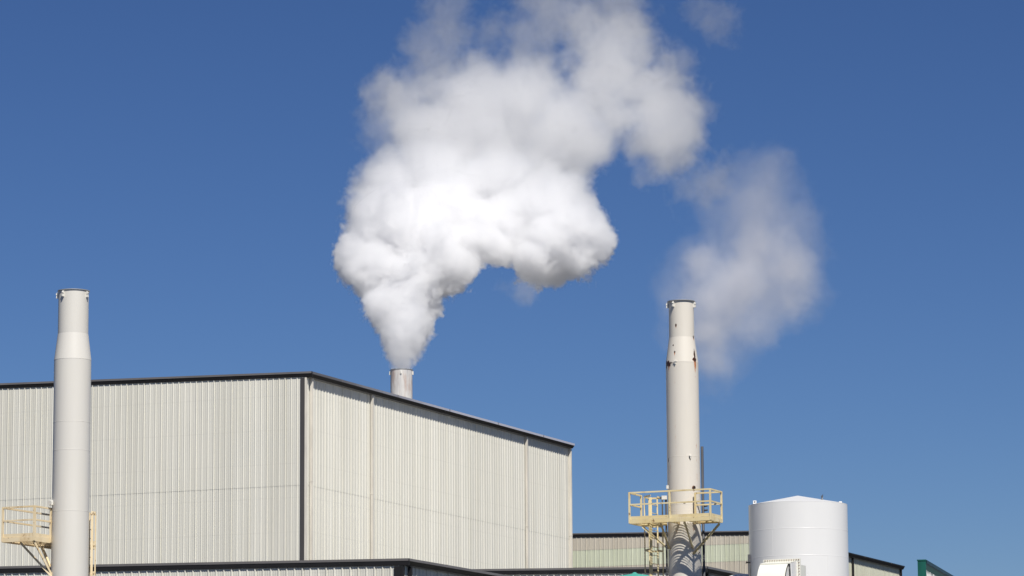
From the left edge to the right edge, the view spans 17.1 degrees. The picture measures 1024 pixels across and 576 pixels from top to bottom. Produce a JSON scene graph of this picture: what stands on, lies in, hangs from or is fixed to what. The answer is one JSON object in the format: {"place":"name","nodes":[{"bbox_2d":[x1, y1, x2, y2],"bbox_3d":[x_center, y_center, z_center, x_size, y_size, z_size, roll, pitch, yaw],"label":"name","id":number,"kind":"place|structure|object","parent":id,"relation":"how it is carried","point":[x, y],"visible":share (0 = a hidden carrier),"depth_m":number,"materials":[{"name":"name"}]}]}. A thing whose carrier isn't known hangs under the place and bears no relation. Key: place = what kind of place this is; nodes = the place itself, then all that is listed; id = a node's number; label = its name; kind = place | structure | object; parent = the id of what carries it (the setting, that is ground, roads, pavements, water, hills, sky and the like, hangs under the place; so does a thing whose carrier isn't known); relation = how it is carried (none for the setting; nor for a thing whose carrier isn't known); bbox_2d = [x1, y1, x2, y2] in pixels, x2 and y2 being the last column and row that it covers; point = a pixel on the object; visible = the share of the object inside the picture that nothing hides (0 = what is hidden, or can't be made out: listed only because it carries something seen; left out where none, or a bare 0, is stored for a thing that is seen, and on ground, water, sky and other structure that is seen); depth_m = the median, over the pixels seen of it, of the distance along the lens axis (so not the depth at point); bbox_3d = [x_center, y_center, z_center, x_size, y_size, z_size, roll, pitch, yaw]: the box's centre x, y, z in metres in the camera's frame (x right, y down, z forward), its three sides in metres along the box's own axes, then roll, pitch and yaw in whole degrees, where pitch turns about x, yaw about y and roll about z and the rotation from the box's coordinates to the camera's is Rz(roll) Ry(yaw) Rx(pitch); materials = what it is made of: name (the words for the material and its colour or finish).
{"place":"outdoors","nodes":[
{"label":"outdoors","id":0,"kind":"place"},
{"bbox_2d":[0,558,508,575],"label":"front building","id":1,"kind":"structure","parent":0,"point":[383,567],"depth_m":117.87,"materials":[{"name":"metal"}]},
{"bbox_2d":[0,371,574,568],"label":"tall metal building","id":2,"kind":"structure","parent":0,"point":[291,466],"depth_m":158.01,"materials":[{"name":"beige metal"}]},
{"bbox_2d":[389,368,413,398],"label":"steam stack","id":3,"kind":"object","parent":2,"relation":"on","point":[400,381],"visible":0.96,"depth_m":193.11,"materials":[{"name":"metal"}]},
{"bbox_2d":[0,0,1023,575],"label":"sky","id":4,"kind":"structure","parent":0,"point":[504,204],"materials":[{"name":"blue"}]},
{"bbox_2d":[474,566,741,575],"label":"side building","id":5,"kind":"structure","parent":0,"point":[620,571],"depth_m":141.06,"materials":[{"name":"black metal"}]},
{"bbox_2d":[573,531,904,575],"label":"tan back building","id":6,"kind":"structure","parent":0,"point":[727,550],"depth_m":209.59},
{"bbox_2d":[731,574,747,575],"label":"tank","id":7,"kind":"object","parent":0,"point":[740,575],"visible":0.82,"depth_m":132.45,"materials":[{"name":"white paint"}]},
{"bbox_2d":[917,559,952,575],"bbox_3d":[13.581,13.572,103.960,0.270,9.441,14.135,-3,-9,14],"label":"building","id":8,"kind":"structure","parent":0,"point":[926,567],"depth_m":98.67,"materials":[{"name":"teal metal"}]},
{"label":"ground","id":9,"kind":"structure","parent":0,"visible":0},
{"bbox_2d":[1,288,95,575],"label":"chimney","id":10,"kind":"object","parent":9,"relation":"on","point":[68,543],"visible":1,"depth_m":108.14,"materials":[{"name":"paint"}]},
{"bbox_2d":[621,572,647,575],"bbox_3d":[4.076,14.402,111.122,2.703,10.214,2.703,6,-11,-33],"label":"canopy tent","id":11,"kind":"object","parent":9,"relation":"on","point":[634,574],"visible":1,"depth_m":111.50,"materials":[{"name":"teal fabric"}]},
{"bbox_2d":[628,299,722,575],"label":"chimney","id":12,"kind":"object","parent":9,"relation":"on","point":[685,520],"visible":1,"depth_m":121.13,"materials":[{"name":"paint"}]},
{"bbox_2d":[757,558,805,575],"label":"duct hood","id":13,"kind":"object","parent":9,"relation":"on","point":[783,567],"visible":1,"depth_m":123.28,"materials":[{"name":"beige paint"}]},
{"bbox_2d":[746,495,848,575],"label":"storage tank","id":14,"kind":"object","parent":9,"relation":"on","point":[812,533],"visible":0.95,"depth_m":128.55,"materials":[{"name":"white metal"}]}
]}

